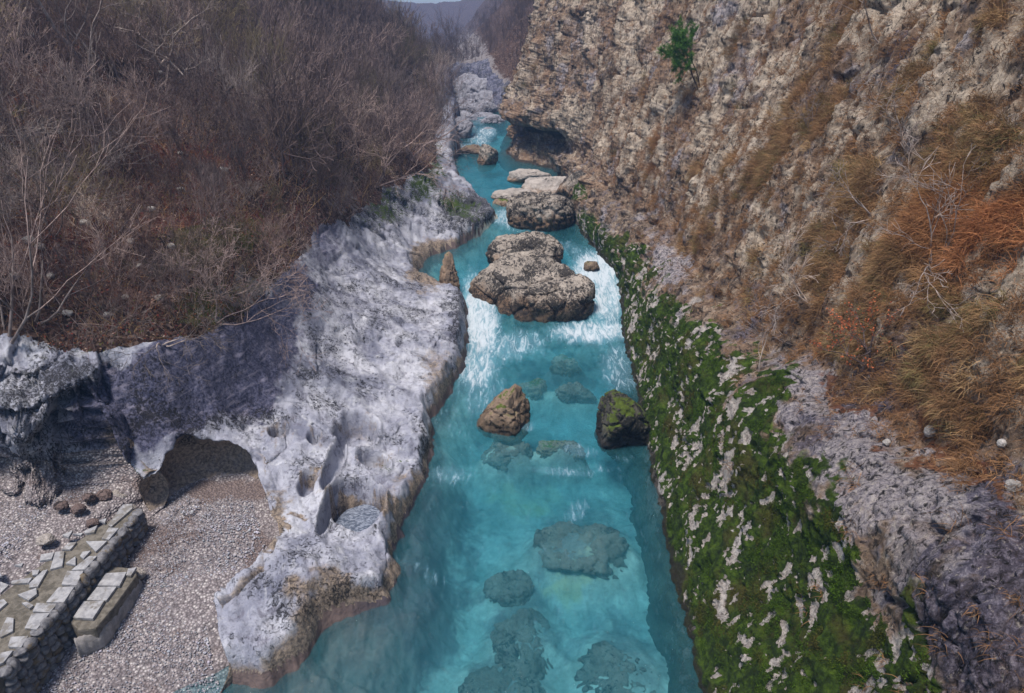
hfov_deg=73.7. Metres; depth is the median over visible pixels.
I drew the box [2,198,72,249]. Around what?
bare shrub
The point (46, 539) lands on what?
loose rock
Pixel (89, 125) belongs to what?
shrub
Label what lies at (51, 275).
hillside stone
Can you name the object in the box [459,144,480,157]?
boulder
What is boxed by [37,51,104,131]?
bare shrub
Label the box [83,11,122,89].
bare tree
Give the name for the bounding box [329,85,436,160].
bare shrub
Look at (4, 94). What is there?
bare shrub
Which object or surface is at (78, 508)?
loose rock
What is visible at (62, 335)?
fallen leaves
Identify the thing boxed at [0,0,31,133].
bare shrub
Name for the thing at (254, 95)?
bare shrub
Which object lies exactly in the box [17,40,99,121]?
bare shrub
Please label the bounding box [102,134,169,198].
bare shrub
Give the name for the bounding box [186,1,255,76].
bare shrub
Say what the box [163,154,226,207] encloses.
bare shrub
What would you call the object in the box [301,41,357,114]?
bare shrub
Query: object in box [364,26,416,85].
bare shrub
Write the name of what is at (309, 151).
bare shrub
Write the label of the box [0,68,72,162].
bare shrub
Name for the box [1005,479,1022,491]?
ledge stone
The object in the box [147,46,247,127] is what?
bare shrub
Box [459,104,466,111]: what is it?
boulder
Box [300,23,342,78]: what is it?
bare shrub
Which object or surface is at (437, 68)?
bare shrub
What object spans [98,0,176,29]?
bare shrub
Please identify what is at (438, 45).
bare shrub
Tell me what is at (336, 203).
bare shrub
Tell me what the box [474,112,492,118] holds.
boulder
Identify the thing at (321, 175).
bare shrub
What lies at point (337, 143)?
bare shrub
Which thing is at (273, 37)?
bare shrub
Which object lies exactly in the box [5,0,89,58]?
bare shrub
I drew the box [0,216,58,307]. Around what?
bare shrub
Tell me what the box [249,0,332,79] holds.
bare shrub
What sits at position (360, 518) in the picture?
pool water
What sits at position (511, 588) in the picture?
submerged stone
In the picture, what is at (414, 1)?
sky
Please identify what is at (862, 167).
dry grass
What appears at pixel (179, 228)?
bare shrub
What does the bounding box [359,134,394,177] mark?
bare shrub
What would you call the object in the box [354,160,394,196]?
bare shrub
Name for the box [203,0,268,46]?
bare shrub
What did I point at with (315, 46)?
bare shrub
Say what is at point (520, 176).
boulder
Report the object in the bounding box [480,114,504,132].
boulder
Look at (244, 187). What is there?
bare shrub
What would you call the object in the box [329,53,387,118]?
bare shrub
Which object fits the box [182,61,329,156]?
bare shrub
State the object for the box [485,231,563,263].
boulder
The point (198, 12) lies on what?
bare shrub
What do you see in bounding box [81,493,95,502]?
loose rock
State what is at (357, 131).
bare shrub
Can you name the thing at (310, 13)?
bare shrub
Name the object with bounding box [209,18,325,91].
bare shrub
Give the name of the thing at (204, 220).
bare shrub
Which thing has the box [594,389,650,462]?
boulder
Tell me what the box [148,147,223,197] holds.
bare shrub
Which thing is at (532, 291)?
boulder
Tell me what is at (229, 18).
bare shrub
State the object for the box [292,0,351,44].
bare shrub
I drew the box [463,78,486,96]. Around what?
boulder
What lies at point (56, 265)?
bare shrub
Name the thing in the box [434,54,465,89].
bare shrub
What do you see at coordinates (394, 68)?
bare shrub
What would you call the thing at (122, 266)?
bare shrub
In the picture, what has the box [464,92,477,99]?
boulder
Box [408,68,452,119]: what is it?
bare shrub
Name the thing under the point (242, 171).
bare shrub
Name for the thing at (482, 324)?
river water
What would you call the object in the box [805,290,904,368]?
leafy shrub
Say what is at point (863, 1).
shrub
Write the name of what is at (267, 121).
bare shrub
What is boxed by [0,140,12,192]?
bare shrub
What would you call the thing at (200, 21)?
bare shrub
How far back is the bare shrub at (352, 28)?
53.70 m
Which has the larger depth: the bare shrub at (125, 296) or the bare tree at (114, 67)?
the bare tree at (114, 67)
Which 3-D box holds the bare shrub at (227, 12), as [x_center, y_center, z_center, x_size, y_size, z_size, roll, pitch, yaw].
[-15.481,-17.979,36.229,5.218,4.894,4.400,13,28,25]
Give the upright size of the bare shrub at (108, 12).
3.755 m
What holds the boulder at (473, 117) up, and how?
on the rock bank
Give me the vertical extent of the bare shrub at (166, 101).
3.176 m
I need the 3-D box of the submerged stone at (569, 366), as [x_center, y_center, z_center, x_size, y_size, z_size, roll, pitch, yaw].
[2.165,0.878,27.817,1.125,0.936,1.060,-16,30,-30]
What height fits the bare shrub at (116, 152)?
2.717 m
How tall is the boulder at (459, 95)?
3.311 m
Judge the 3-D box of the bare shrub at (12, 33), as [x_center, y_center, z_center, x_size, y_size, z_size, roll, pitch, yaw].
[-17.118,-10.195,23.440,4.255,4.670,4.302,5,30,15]
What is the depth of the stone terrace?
14.15 m
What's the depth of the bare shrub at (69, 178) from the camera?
18.83 m
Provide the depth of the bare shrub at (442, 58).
59.82 m
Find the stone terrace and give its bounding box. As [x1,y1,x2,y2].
[0,504,148,692]
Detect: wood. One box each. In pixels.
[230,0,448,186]
[311,0,534,93]
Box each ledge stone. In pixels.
[882,439,890,445]
[924,425,937,437]
[997,439,1006,447]
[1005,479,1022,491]
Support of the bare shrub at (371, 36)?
on the hillside at (501, 68)
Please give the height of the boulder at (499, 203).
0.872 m
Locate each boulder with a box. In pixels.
[438,251,459,289]
[452,72,477,87]
[453,83,461,98]
[455,116,473,142]
[458,134,470,144]
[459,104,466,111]
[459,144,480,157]
[460,110,478,121]
[461,77,478,92]
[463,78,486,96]
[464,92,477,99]
[464,99,474,103]
[465,103,482,113]
[468,250,595,341]
[470,126,477,137]
[473,119,481,131]
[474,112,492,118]
[475,90,493,103]
[476,100,498,113]
[476,384,529,442]
[477,127,496,141]
[477,144,498,172]
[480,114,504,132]
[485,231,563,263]
[491,188,530,199]
[491,198,507,213]
[506,191,574,239]
[507,168,550,184]
[521,176,565,193]
[555,171,585,199]
[583,261,599,270]
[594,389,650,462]
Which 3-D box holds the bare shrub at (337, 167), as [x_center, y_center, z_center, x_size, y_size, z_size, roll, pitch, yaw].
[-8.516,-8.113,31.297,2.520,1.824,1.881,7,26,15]
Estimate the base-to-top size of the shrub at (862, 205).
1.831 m
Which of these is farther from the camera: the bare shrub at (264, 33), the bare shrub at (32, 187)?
the bare shrub at (264, 33)
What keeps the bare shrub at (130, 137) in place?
on the hillside at (501, 68)
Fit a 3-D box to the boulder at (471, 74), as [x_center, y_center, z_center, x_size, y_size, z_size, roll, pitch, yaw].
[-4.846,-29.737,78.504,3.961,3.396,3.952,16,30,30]
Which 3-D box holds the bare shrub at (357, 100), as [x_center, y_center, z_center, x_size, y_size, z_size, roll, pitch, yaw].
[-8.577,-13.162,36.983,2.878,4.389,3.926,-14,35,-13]
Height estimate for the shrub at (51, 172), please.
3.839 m
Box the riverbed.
[220,113,669,692]
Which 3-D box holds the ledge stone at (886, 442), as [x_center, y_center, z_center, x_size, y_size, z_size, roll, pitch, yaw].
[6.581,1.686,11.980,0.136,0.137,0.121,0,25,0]
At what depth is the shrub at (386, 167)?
35.50 m
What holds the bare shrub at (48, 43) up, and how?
on the hillside at (501, 68)
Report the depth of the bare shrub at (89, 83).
22.02 m
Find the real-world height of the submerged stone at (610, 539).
1.325 m
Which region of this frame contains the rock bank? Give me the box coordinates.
[0,58,510,692]
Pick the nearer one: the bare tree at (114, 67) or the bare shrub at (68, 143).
the bare shrub at (68, 143)
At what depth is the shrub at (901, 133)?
14.57 m
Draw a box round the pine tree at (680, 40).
[655,16,699,89]
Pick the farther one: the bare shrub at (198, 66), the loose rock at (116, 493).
the bare shrub at (198, 66)
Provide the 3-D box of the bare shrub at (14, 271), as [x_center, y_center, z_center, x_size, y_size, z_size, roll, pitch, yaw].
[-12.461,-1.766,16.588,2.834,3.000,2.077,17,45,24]
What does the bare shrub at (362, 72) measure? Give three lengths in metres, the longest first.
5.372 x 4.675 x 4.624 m
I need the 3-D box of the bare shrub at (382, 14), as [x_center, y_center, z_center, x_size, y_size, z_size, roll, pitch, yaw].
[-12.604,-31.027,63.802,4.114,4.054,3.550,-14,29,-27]
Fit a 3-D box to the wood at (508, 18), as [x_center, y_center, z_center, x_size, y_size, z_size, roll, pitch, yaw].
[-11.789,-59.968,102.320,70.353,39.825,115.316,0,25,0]
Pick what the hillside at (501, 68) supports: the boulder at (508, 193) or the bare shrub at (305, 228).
the bare shrub at (305, 228)
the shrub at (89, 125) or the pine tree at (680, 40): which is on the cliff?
the pine tree at (680, 40)
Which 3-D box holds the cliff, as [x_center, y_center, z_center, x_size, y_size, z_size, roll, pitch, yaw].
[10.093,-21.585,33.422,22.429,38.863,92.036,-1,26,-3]
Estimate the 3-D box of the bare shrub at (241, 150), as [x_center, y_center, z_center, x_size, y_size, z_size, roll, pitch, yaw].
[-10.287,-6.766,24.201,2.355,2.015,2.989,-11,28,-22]
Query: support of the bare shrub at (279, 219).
on the hillside at (501, 68)
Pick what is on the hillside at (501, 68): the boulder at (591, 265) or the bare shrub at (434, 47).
the bare shrub at (434, 47)
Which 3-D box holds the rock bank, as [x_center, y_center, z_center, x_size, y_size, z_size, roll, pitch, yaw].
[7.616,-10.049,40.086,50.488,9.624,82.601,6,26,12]
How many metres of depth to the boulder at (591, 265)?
33.58 m
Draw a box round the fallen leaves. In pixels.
[0,4,434,351]
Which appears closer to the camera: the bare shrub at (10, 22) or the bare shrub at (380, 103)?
the bare shrub at (10, 22)
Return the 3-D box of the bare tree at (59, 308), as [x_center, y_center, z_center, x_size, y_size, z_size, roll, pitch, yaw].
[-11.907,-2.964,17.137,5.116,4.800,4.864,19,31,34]
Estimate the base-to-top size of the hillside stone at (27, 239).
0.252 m
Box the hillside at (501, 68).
[0,0,533,353]
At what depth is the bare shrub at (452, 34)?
78.31 m
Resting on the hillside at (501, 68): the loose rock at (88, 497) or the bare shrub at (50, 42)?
the bare shrub at (50, 42)
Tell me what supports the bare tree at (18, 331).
on the hillside at (501, 68)
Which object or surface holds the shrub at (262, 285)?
on the hillside at (501, 68)
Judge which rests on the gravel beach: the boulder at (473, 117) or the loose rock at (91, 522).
the loose rock at (91, 522)
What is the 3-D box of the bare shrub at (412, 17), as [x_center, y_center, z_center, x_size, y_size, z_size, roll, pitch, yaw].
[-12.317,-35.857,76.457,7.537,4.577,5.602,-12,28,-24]
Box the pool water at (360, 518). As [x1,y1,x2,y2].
[336,504,380,531]
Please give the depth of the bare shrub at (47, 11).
28.74 m
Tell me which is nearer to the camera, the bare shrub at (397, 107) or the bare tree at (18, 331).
the bare tree at (18, 331)
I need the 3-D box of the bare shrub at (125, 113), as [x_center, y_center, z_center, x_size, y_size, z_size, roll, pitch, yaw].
[-13.145,-7.013,22.084,3.478,3.184,3.359,5,26,10]
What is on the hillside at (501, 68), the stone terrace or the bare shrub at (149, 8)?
the bare shrub at (149, 8)
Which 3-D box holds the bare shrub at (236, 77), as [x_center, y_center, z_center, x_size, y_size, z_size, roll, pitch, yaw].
[-11.665,-10.797,27.926,5.209,4.234,3.779,4,26,9]
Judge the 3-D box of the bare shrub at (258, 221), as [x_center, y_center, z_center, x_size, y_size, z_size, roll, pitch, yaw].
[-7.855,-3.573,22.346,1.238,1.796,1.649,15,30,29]
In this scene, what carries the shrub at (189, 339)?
on the hillside at (501, 68)
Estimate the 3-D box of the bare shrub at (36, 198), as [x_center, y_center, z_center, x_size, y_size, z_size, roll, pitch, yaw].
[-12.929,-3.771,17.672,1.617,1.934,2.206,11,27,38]
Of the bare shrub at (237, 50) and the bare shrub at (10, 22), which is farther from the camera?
the bare shrub at (237, 50)
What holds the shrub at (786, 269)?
on the cliff
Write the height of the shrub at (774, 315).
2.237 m
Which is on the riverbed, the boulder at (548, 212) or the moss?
the boulder at (548, 212)
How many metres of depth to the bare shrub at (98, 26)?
27.43 m
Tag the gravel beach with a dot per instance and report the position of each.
(39, 484)
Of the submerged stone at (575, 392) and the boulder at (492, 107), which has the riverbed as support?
the submerged stone at (575, 392)
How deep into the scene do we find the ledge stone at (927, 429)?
11.54 m
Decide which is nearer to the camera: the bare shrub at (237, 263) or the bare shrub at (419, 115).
the bare shrub at (237, 263)
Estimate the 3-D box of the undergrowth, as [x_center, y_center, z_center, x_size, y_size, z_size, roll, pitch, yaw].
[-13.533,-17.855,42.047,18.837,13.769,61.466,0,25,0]
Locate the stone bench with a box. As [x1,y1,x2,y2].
[71,567,143,657]
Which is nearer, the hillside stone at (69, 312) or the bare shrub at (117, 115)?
the hillside stone at (69, 312)
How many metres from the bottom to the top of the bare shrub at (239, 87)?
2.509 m
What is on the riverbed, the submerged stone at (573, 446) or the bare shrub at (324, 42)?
the submerged stone at (573, 446)
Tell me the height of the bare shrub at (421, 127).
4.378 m
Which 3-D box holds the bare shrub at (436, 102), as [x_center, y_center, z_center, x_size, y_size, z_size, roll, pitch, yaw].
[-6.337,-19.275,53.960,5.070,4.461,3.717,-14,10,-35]
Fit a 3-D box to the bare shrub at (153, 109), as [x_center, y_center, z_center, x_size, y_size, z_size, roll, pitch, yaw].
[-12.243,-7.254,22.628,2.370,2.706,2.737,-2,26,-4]
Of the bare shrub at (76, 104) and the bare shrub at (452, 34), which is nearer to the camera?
the bare shrub at (76, 104)
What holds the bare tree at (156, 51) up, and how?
on the hillside at (501, 68)
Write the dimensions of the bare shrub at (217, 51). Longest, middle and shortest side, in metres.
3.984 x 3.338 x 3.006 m
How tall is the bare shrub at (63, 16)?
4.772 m
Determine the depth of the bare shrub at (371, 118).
37.94 m
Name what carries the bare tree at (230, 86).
on the hillside at (501, 68)
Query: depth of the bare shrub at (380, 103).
44.10 m
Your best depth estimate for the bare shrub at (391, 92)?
49.18 m
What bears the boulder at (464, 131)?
on the riverbed
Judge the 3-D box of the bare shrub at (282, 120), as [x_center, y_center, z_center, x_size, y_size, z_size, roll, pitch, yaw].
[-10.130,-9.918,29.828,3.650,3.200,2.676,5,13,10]
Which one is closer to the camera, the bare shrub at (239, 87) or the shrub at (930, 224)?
the shrub at (930, 224)
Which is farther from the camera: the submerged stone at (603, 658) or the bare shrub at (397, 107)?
the bare shrub at (397, 107)
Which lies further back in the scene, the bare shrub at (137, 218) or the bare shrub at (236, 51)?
the bare shrub at (236, 51)
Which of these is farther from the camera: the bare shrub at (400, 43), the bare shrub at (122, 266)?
the bare shrub at (400, 43)
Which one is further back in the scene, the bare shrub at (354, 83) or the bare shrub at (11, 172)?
the bare shrub at (354, 83)
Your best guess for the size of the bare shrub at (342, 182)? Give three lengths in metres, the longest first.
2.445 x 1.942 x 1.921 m
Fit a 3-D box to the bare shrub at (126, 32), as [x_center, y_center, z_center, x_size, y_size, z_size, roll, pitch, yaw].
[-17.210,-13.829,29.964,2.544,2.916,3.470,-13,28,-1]
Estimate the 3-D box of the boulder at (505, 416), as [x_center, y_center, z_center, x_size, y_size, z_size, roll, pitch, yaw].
[-0.303,2.225,22.524,1.775,1.949,1.629,7,26,14]
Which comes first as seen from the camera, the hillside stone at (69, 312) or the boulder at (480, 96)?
the hillside stone at (69, 312)
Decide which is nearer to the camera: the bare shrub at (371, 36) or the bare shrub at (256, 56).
the bare shrub at (256, 56)
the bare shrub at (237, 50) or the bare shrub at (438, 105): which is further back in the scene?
the bare shrub at (438, 105)
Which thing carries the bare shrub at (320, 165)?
on the hillside at (501, 68)
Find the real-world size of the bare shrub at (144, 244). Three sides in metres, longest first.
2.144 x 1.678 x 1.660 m
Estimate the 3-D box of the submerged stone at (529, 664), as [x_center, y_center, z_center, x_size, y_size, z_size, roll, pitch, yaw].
[0.274,7.182,15.983,1.605,1.027,2.256,0,25,0]
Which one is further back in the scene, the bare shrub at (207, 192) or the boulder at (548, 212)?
the boulder at (548, 212)
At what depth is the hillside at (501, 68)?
23.23 m
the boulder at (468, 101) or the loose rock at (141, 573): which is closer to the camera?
the loose rock at (141, 573)
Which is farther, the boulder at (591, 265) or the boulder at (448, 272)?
the boulder at (591, 265)
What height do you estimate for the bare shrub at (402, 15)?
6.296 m
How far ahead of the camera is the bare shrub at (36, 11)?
25.93 m
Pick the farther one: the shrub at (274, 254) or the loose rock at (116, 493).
the shrub at (274, 254)
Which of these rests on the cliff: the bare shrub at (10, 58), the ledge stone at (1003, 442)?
the ledge stone at (1003, 442)
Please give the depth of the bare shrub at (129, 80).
26.04 m
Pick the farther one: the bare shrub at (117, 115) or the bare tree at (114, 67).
the bare tree at (114, 67)
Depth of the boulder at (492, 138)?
63.20 m
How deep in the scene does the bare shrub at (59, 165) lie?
19.71 m
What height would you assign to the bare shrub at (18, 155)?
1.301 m
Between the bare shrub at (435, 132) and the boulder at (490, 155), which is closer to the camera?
the bare shrub at (435, 132)
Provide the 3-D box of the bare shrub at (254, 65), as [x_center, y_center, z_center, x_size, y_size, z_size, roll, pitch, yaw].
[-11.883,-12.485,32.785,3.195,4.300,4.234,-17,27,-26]
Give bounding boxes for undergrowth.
[0,0,445,351]
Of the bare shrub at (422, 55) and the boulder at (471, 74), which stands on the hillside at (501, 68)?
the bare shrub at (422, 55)
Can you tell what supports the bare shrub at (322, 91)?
on the hillside at (501, 68)
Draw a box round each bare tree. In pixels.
[0,52,170,359]
[0,123,189,323]
[14,0,28,49]
[37,0,167,78]
[73,0,221,102]
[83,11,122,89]
[201,34,302,114]
[343,44,498,174]
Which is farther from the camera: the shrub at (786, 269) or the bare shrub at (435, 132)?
the bare shrub at (435, 132)
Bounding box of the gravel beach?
[0,446,279,692]
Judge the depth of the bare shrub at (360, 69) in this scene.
40.12 m
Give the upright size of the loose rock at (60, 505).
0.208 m
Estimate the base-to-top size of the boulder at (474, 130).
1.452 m
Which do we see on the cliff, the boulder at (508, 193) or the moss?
the moss
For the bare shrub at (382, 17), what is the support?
on the hillside at (501, 68)
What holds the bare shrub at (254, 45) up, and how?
on the hillside at (501, 68)
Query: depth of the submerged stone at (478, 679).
14.80 m
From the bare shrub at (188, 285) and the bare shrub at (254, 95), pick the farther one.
the bare shrub at (254, 95)
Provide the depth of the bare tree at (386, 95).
38.53 m
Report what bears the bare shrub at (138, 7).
on the hillside at (501, 68)
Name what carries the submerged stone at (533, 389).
on the riverbed
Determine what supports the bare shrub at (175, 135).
on the hillside at (501, 68)
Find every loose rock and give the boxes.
[36,533,55,545]
[53,501,68,509]
[70,503,86,513]
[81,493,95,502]
[86,518,99,527]
[95,489,111,500]
[112,490,126,497]
[136,567,146,579]
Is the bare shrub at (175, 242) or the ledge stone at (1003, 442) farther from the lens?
the bare shrub at (175, 242)
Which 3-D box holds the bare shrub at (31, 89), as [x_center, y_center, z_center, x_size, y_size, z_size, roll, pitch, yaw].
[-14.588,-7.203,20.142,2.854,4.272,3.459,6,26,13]
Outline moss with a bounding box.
[573,183,938,692]
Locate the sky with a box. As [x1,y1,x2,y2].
[390,0,460,3]
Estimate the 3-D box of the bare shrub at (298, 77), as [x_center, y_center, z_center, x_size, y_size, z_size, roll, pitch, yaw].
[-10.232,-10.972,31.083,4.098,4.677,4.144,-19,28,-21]
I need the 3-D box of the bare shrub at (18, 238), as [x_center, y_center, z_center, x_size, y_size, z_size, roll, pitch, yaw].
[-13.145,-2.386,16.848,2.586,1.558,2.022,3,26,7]
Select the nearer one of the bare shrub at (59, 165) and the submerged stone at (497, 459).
the bare shrub at (59, 165)
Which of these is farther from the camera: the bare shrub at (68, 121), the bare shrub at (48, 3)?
the bare shrub at (48, 3)
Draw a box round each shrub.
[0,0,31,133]
[0,0,39,77]
[0,0,75,72]
[0,0,84,108]
[0,0,120,145]
[0,2,101,102]
[0,35,126,147]
[0,43,80,163]
[0,44,171,186]
[0,57,101,150]
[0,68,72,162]
[0,114,157,239]
[0,124,68,211]
[0,127,131,223]
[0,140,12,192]
[0,159,19,224]
[0,163,55,233]
[0,213,47,260]
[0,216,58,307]
[0,235,62,320]
[1,133,43,172]
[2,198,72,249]
[3,85,116,160]
[3,161,53,210]
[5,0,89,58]
[5,12,79,81]
[6,0,116,50]
[6,120,96,177]
[12,21,118,159]
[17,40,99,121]
[18,0,80,29]
[25,147,89,191]
[27,0,120,61]
[34,229,87,289]
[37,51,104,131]
[37,243,128,315]
[47,48,135,129]
[50,0,128,74]
[53,0,155,77]
[57,77,177,168]
[59,171,132,241]
[66,0,228,99]
[69,112,151,181]
[70,117,136,204]
[74,80,152,156]
[76,215,172,283]
[79,256,183,317]
[81,0,129,28]
[81,0,136,36]
[81,154,181,243]
[91,84,186,164]
[93,58,166,118]
[94,299,234,393]
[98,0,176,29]
[98,0,182,58]
[99,0,150,66]
[100,243,189,301]
[102,58,224,143]
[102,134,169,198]
[103,0,205,80]
[109,208,164,278]
[112,209,329,371]
[121,145,178,185]
[125,157,192,216]
[126,73,220,136]
[131,0,201,53]
[136,246,213,320]
[139,224,249,305]
[142,27,228,113]
[143,0,237,102]
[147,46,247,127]
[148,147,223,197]
[151,0,243,46]
[152,105,219,171]
[157,210,206,252]
[160,142,250,221]
[161,223,216,285]
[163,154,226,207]
[166,0,237,37]
[169,26,298,128]
[169,209,225,255]
[173,0,268,50]
[178,203,278,308]
[181,161,242,236]
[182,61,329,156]
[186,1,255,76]
[187,126,258,178]
[190,0,260,48]
[191,30,250,87]
[193,14,262,94]
[201,79,266,156]
[202,210,309,307]
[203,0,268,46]
[207,131,268,200]
[207,161,263,209]
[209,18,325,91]
[214,65,259,104]
[218,29,264,82]
[218,33,301,102]
[219,246,256,281]
[221,92,294,156]
[223,6,299,133]
[225,42,287,108]
[236,11,316,95]
[238,1,320,68]
[245,94,316,150]
[248,50,328,151]
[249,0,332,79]
[249,214,303,256]
[254,151,290,185]
[258,204,316,255]
[262,205,320,255]
[273,107,337,173]
[280,0,333,40]
[281,0,344,13]
[284,154,320,187]
[288,17,333,77]
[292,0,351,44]
[292,134,344,183]
[293,87,409,178]
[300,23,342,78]
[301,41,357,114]
[305,147,341,197]
[308,69,385,152]
[308,176,352,225]
[310,70,342,116]
[313,151,356,185]
[315,88,357,141]
[315,144,348,183]
[324,54,372,103]
[325,159,360,208]
[326,83,477,209]
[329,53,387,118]
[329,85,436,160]
[330,81,395,176]
[332,8,374,46]
[332,62,382,138]
[333,44,389,108]
[338,6,409,66]
[338,60,402,136]
[347,1,400,36]
[350,91,401,124]
[351,66,450,157]
[352,93,398,139]
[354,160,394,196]
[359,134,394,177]
[360,2,398,32]
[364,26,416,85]
[366,15,419,69]
[367,104,431,175]
[368,40,417,101]
[371,65,409,126]
[377,0,424,54]
[379,84,435,148]
[381,7,427,41]
[381,17,436,72]
[382,57,421,127]
[396,36,449,80]
[398,97,445,158]
[402,83,456,144]
[405,77,455,125]
[406,26,457,74]
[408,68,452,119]
[411,41,456,88]
[411,105,456,152]
[414,37,457,68]
[416,46,456,91]
[416,50,453,90]
[417,45,475,117]
[424,3,469,64]
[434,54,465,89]
[736,288,795,370]
[752,221,817,334]
[777,81,826,126]
[799,159,888,257]
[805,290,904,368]
[823,0,878,42]
[850,72,932,149]
[873,132,984,331]
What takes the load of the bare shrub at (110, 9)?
on the hillside at (501, 68)
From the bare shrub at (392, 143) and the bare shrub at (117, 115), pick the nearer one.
the bare shrub at (117, 115)
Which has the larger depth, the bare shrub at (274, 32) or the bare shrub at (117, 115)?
the bare shrub at (274, 32)
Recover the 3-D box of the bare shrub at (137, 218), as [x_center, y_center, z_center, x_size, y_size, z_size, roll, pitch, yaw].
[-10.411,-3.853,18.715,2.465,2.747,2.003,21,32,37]
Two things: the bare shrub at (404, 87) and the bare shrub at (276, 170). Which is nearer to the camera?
the bare shrub at (276, 170)
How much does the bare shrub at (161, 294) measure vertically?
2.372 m
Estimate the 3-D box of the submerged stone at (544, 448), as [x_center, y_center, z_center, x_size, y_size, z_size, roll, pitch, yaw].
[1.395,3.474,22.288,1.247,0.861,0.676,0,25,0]
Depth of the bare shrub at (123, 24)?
29.09 m
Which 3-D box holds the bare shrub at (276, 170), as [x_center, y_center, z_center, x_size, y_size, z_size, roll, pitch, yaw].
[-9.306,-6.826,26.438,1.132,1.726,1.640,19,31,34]
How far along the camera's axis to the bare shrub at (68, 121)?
21.47 m
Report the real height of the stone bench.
1.005 m
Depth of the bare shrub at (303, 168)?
27.97 m
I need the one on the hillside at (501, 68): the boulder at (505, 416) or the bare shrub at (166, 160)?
the bare shrub at (166, 160)
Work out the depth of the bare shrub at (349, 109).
36.20 m
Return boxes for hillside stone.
[22,236,35,243]
[47,272,54,278]
[62,310,73,316]
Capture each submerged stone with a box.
[458,663,545,692]
[481,441,533,471]
[483,569,533,606]
[490,608,552,680]
[519,377,547,400]
[532,521,628,579]
[536,440,566,457]
[549,354,581,376]
[555,381,596,403]
[562,440,585,461]
[574,640,655,692]
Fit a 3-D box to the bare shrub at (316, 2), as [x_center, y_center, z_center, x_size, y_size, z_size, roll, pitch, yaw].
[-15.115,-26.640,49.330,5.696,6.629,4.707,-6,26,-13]
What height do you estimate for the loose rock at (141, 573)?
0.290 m
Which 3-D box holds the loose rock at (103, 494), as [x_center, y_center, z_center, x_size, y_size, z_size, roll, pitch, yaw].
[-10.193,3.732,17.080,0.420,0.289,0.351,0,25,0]
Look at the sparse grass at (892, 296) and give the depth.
14.40 m
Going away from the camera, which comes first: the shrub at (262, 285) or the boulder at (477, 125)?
the shrub at (262, 285)
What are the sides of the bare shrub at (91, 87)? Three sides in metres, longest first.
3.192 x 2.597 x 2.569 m
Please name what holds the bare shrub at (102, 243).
on the hillside at (501, 68)
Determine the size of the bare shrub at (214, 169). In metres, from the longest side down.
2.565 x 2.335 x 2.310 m
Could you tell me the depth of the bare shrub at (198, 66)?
27.43 m
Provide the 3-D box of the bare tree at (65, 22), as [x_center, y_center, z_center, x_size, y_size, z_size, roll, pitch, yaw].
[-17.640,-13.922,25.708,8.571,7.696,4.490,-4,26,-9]
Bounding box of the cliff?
[498,0,1023,692]
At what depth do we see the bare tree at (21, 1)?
27.25 m
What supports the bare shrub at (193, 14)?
on the hillside at (501, 68)
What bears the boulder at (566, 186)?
in the river water at (482, 324)
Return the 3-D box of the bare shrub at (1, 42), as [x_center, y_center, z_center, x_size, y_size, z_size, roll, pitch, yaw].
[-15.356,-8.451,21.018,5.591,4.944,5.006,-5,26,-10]
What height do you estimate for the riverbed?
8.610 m
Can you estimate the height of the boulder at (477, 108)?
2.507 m
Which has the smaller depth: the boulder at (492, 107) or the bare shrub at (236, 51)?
the bare shrub at (236, 51)
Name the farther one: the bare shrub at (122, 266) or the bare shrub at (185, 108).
the bare shrub at (185, 108)
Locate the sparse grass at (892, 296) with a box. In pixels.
[592,0,1023,692]
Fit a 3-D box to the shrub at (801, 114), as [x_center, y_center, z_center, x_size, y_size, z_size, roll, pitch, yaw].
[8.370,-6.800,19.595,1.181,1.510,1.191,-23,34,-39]
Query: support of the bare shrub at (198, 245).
on the hillside at (501, 68)
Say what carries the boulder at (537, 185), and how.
in the river water at (482, 324)
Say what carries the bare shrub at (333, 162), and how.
on the hillside at (501, 68)
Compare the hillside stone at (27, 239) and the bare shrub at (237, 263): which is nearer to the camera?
the hillside stone at (27, 239)
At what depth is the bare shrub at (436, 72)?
58.15 m
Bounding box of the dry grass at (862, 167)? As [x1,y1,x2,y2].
[500,0,1023,476]
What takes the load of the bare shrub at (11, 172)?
on the hillside at (501, 68)
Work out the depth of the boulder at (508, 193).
43.30 m
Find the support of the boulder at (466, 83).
on the rock bank
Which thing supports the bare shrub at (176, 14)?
on the hillside at (501, 68)
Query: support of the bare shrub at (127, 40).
on the hillside at (501, 68)
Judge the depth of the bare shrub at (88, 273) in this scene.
17.40 m
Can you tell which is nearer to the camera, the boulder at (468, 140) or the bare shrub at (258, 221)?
the bare shrub at (258, 221)
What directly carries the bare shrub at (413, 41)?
on the hillside at (501, 68)
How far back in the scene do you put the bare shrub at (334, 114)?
35.20 m
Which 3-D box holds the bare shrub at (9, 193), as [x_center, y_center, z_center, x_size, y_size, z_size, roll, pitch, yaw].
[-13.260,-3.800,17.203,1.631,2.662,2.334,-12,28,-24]
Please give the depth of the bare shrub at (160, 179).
20.79 m
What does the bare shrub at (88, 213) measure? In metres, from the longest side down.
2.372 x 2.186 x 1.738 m
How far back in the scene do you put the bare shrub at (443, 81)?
54.96 m

